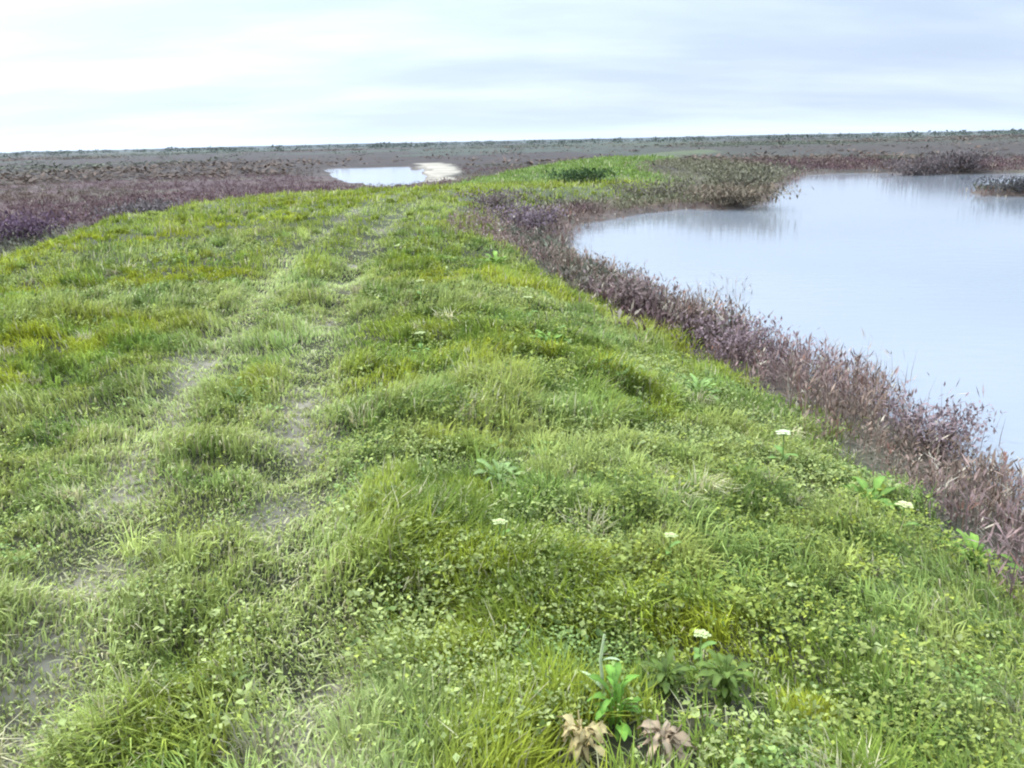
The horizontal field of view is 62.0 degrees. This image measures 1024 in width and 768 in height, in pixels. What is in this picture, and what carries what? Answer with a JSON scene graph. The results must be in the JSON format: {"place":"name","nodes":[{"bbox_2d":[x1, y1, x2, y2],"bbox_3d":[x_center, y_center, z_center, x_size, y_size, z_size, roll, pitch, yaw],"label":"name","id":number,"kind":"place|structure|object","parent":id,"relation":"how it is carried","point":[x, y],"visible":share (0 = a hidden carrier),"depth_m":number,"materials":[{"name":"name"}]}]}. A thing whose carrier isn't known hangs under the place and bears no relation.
{"place":"outdoors","nodes":[
{"label":"outdoors","id":0,"kind":"place"},
{"bbox_2d":[324,167,426,185],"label":"pond water","id":1,"kind":"structure","parent":0,"point":[382,175],"depth_m":67.00,"materials":[{"name":"white liquid"}]},
{"bbox_2d":[0,130,1021,153],"bbox_3d":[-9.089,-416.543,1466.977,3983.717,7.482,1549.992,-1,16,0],"label":"hills","id":2,"kind":"structure","parent":0,"point":[523,141],"depth_m":1582.08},
{"bbox_2d":[0,132,1023,767],"bbox_3d":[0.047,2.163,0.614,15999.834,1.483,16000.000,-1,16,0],"label":"ground","id":3,"kind":"structure","parent":0,"point":[440,168],"depth_m":5.42,"materials":[{"name":"grey soil"}]},
{"bbox_2d":[0,206,97,245],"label":"shrub","id":4,"kind":"object","parent":3,"relation":"on","point":[30,228],"visible":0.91,"depth_m":21.11,"materials":[{"name":"purple plant"}]},
{"bbox_2d":[72,195,196,219],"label":"shrub","id":5,"kind":"object","parent":3,"relation":"on","point":[130,207],"visible":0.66,"depth_m":24.27,"materials":[{"name":"purple plant"}]},
{"bbox_2d":[220,386,252,407],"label":"leafy plant","id":6,"kind":"object","parent":3,"relation":"on","point":[238,398],"visible":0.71,"depth_m":5.44,"materials":[{"name":"green plant"}]},
{"bbox_2d":[412,331,429,353],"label":"flowering plant","id":7,"kind":"object","parent":3,"relation":"on","point":[420,344],"visible":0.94,"depth_m":6.61,"materials":[{"name":"green plant"}]},
{"bbox_2d":[413,279,430,301],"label":"flowering plant","id":8,"kind":"object","parent":3,"relation":"on","point":[419,292],"visible":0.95,"depth_m":8.81,"materials":[{"name":"green plant"}]},
{"bbox_2d":[436,186,545,210],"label":"shrub","id":9,"kind":"object","parent":3,"relation":"on","point":[493,198],"visible":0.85,"depth_m":23.79,"materials":[{"name":"plant"}]},
{"bbox_2d":[479,251,510,268],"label":"leafy plant","id":10,"kind":"object","parent":3,"relation":"on","point":[496,259],"visible":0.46,"depth_m":12.29,"materials":[{"name":"green plant"}]},
{"bbox_2d":[471,458,526,486],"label":"leafy plant","id":11,"kind":"object","parent":3,"relation":"on","point":[497,466],"visible":0.85,"depth_m":4.08,"materials":[{"name":"green plant"}]},
{"bbox_2d":[492,518,510,544],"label":"flowering plant","id":12,"kind":"object","parent":3,"relation":"on","point":[500,521],"visible":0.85,"depth_m":3.33,"materials":[{"name":"white plant"}]},
{"bbox_2d":[0,153,1023,767],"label":"grass","id":13,"kind":"structure","parent":3,"relation":"on","point":[138,341],"depth_m":3.76,"materials":[{"name":"green plant"}]},
{"bbox_2d":[0,228,1023,767],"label":"ground cover","id":14,"kind":"object","parent":3,"relation":"on","point":[904,654],"visible":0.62,"depth_m":3.28,"materials":[{"name":"green plant"}]},
{"bbox_2d":[0,134,1023,362],"bbox_3d":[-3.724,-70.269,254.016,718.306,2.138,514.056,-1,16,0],"label":"undergrowth","id":15,"kind":"object","parent":3,"relation":"on","point":[816,162],"visible":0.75,"depth_m":49.72,"materials":[{"name":"plant"}]},
{"bbox_2d":[0,128,1023,157],"bbox_3d":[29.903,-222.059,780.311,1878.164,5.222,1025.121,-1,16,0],"label":"treeline","id":16,"kind":"object","parent":3,"relation":"on","point":[427,144],"visible":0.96,"depth_m":538.28,"materials":[{"name":"plant"}]},
{"bbox_2d":[469,197,575,234],"bbox_3d":[0.299,-3.894,19.886,2.273,0.969,2.320,-13,20,-36],"label":"shrub","id":17,"kind":"object","parent":3,"relation":"on","point":[523,217],"visible":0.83,"depth_m":19.71,"materials":[{"name":"purple plant"}]},
{"bbox_2d":[522,296,537,317],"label":"flowering plant","id":18,"kind":"object","parent":3,"relation":"on","point":[527,298],"visible":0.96,"depth_m":8.36,"materials":[{"name":"green plant"}]},
{"bbox_2d":[526,325,572,344],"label":"leafy plant","id":19,"kind":"object","parent":3,"relation":"on","point":[544,336],"visible":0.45,"depth_m":7.36,"materials":[{"name":"green plant"}]},
{"bbox_2d":[536,165,622,184],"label":"shrub","id":20,"kind":"object","parent":3,"relation":"on","point":[567,175],"visible":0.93,"depth_m":34.93,"materials":[{"name":"green plant"}]},
{"bbox_2d":[556,710,612,763],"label":"withered plant","id":21,"kind":"object","parent":3,"relation":"on","point":[581,737],"visible":0.98,"depth_m":2.23,"materials":[{"name":"beige plant"}]},
{"bbox_2d":[580,634,619,717],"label":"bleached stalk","id":22,"kind":"object","parent":3,"relation":"on","point":[601,665],"visible":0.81,"depth_m":2.39,"materials":[{"name":"green plant"}]},
{"bbox_2d":[586,662,642,741],"bbox_3d":[0.282,0.891,2.352,0.157,0.236,0.236,-1,16,0],"label":"leafy plant","id":23,"kind":"object","parent":3,"relation":"on","point":[614,673],"visible":0.97,"depth_m":2.36,"materials":[{"name":"green plant"}]},
{"bbox_2d":[583,268,679,312],"bbox_3d":[1.502,-1.057,10.457,1.062,0.649,1.202,-8,17,-22],"label":"shrub","id":24,"kind":"object","parent":3,"relation":"on","point":[630,288],"visible":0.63,"depth_m":10.41,"materials":[{"name":"purple plant"}]},
{"bbox_2d":[587,174,720,199],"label":"shrub","id":25,"kind":"object","parent":3,"relation":"on","point":[661,187],"visible":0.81,"depth_m":31.70,"materials":[{"name":"plant"}]},
{"bbox_2d":[641,646,691,698],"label":"leafy plant","id":26,"kind":"object","parent":3,"relation":"on","point":[665,682],"visible":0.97,"depth_m":2.54,"materials":[{"name":"green plant"}]},
{"bbox_2d":[636,713,698,766],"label":"withered plant","id":27,"kind":"object","parent":3,"relation":"on","point":[667,734],"visible":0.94,"depth_m":2.23,"materials":[{"name":"beige plant"}]},
{"bbox_2d":[660,532,681,563],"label":"flowering plant","id":28,"kind":"object","parent":3,"relation":"on","point":[668,535],"visible":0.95,"depth_m":3.41,"materials":[{"name":"white plant"}]},
{"bbox_2d":[679,373,720,400],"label":"leafy plant","id":29,"kind":"object","parent":3,"relation":"on","point":[697,386],"visible":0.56,"depth_m":6.61,"materials":[{"name":"green plant"}]},
{"bbox_2d":[688,629,716,669],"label":"flowering plant","id":30,"kind":"object","parent":3,"relation":"on","point":[698,651],"visible":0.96,"depth_m":2.65,"materials":[{"name":"green plant"}]},
{"bbox_2d":[694,649,754,714],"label":"leafy plant","id":31,"kind":"object","parent":3,"relation":"on","point":[725,678],"visible":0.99,"depth_m":2.46,"materials":[{"name":"green plant"}]},
{"bbox_2d":[442,165,1023,617],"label":"reeds","id":32,"kind":"object","parent":3,"relation":"on","point":[800,359],"visible":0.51,"depth_m":6.65,"materials":[{"name":"plant"}]},
{"bbox_2d":[673,181,813,207],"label":"shrub","id":33,"kind":"object","parent":3,"relation":"on","point":[734,192],"visible":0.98,"depth_m":28.15,"materials":[{"name":"plant"}]},
{"bbox_2d":[677,158,813,189],"bbox_3d":[9.689,-8.674,35.545,5.998,1.464,5.967,-1,16,0],"label":"shrub","id":34,"kind":"object","parent":3,"relation":"on","point":[752,179],"visible":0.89,"depth_m":35.16,"materials":[{"name":"plant"}]},
{"bbox_2d":[674,294,820,363],"bbox_3d":[2.258,-0.509,8.509,1.212,0.627,1.233,-11,18,-30],"label":"shrub","id":35,"kind":"object","parent":3,"relation":"on","point":[740,338],"visible":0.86,"depth_m":8.44,"materials":[{"name":"purple plant"}]},
{"bbox_2d":[768,429,797,468],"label":"flowering plant","id":36,"kind":"object","parent":3,"relation":"on","point":[780,449],"visible":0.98,"depth_m":4.85,"materials":[{"name":"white plant"}]},
{"bbox_2d":[830,475,909,518],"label":"leafy plant","id":37,"kind":"object","parent":3,"relation":"on","point":[877,483],"visible":0.34,"depth_m":4.38,"materials":[{"name":"green plant"}]},
{"bbox_2d":[892,501,920,528],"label":"flowering plant","id":38,"kind":"object","parent":3,"relation":"on","point":[908,504],"visible":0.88,"depth_m":3.94,"materials":[{"name":"white plant"}]},
{"bbox_2d":[869,154,962,175],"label":"shrub","id":39,"kind":"object","parent":3,"relation":"on","point":[919,166],"visible":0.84,"depth_m":48.40,"materials":[{"name":"plant"}]},
{"bbox_2d":[870,380,1004,469],"bbox_3d":[2.933,0.292,5.954,0.898,0.558,0.931,-15,21,-40],"label":"shrub","id":40,"kind":"object","parent":3,"relation":"on","point":[954,422],"visible":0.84,"depth_m":5.89,"materials":[{"name":"purple plant"}]},
{"bbox_2d":[918,147,1005,171],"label":"shrub","id":41,"kind":"object","parent":3,"relation":"on","point":[968,157],"visible":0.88,"depth_m":48.73,"materials":[{"name":"plant"}]},
{"bbox_2d":[935,528,1022,575],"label":"leafy plant","id":42,"kind":"object","parent":3,"relation":"on","point":[971,543],"visible":0.64,"depth_m":3.94,"materials":[{"name":"green plant"}]},
{"bbox_2d":[961,174,1023,192],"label":"shrub","id":43,"kind":"object","parent":3,"relation":"on","point":[1018,182],"visible":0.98,"depth_m":31.36,"materials":[{"name":"plant"}]},
{"bbox_2d":[0,0,1023,152],"label":"sky","id":44,"kind":"structure","parent":0,"point":[75,75],"materials":[{"name":"white"}]},
{"bbox_2d":[568,173,1023,509],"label":"lake water","id":45,"kind":"structure","parent":0,"point":[927,271],"depth_m":15.10,"materials":[{"name":"blue liquid"}]},
{"bbox_2d":[696,274,751,298],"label":"reed clump","id":46,"kind":"object","parent":45,"relation":"in","point":[725,287],"visible":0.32,"depth_m":13.02,"materials":[{"name":"plant"}]},
{"bbox_2d":[821,327,917,382],"bbox_3d":[3.453,-0.191,8.404,0.969,0.656,0.913,-1,16,0],"label":"reed clump","id":47,"kind":"object","parent":45,"relation":"in","point":[885,351],"visible":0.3,"depth_m":8.26,"materials":[{"name":"plant"}]},
{"bbox_2d":[918,379,1004,447],"bbox_3d":[3.521,0.275,6.753,0.644,0.571,0.857,7,18,27],"label":"reed clump","id":48,"kind":"object","parent":45,"relation":"in","point":[947,408],"visible":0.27,"depth_m":6.67,"materials":[{"name":"plant"}]}
]}

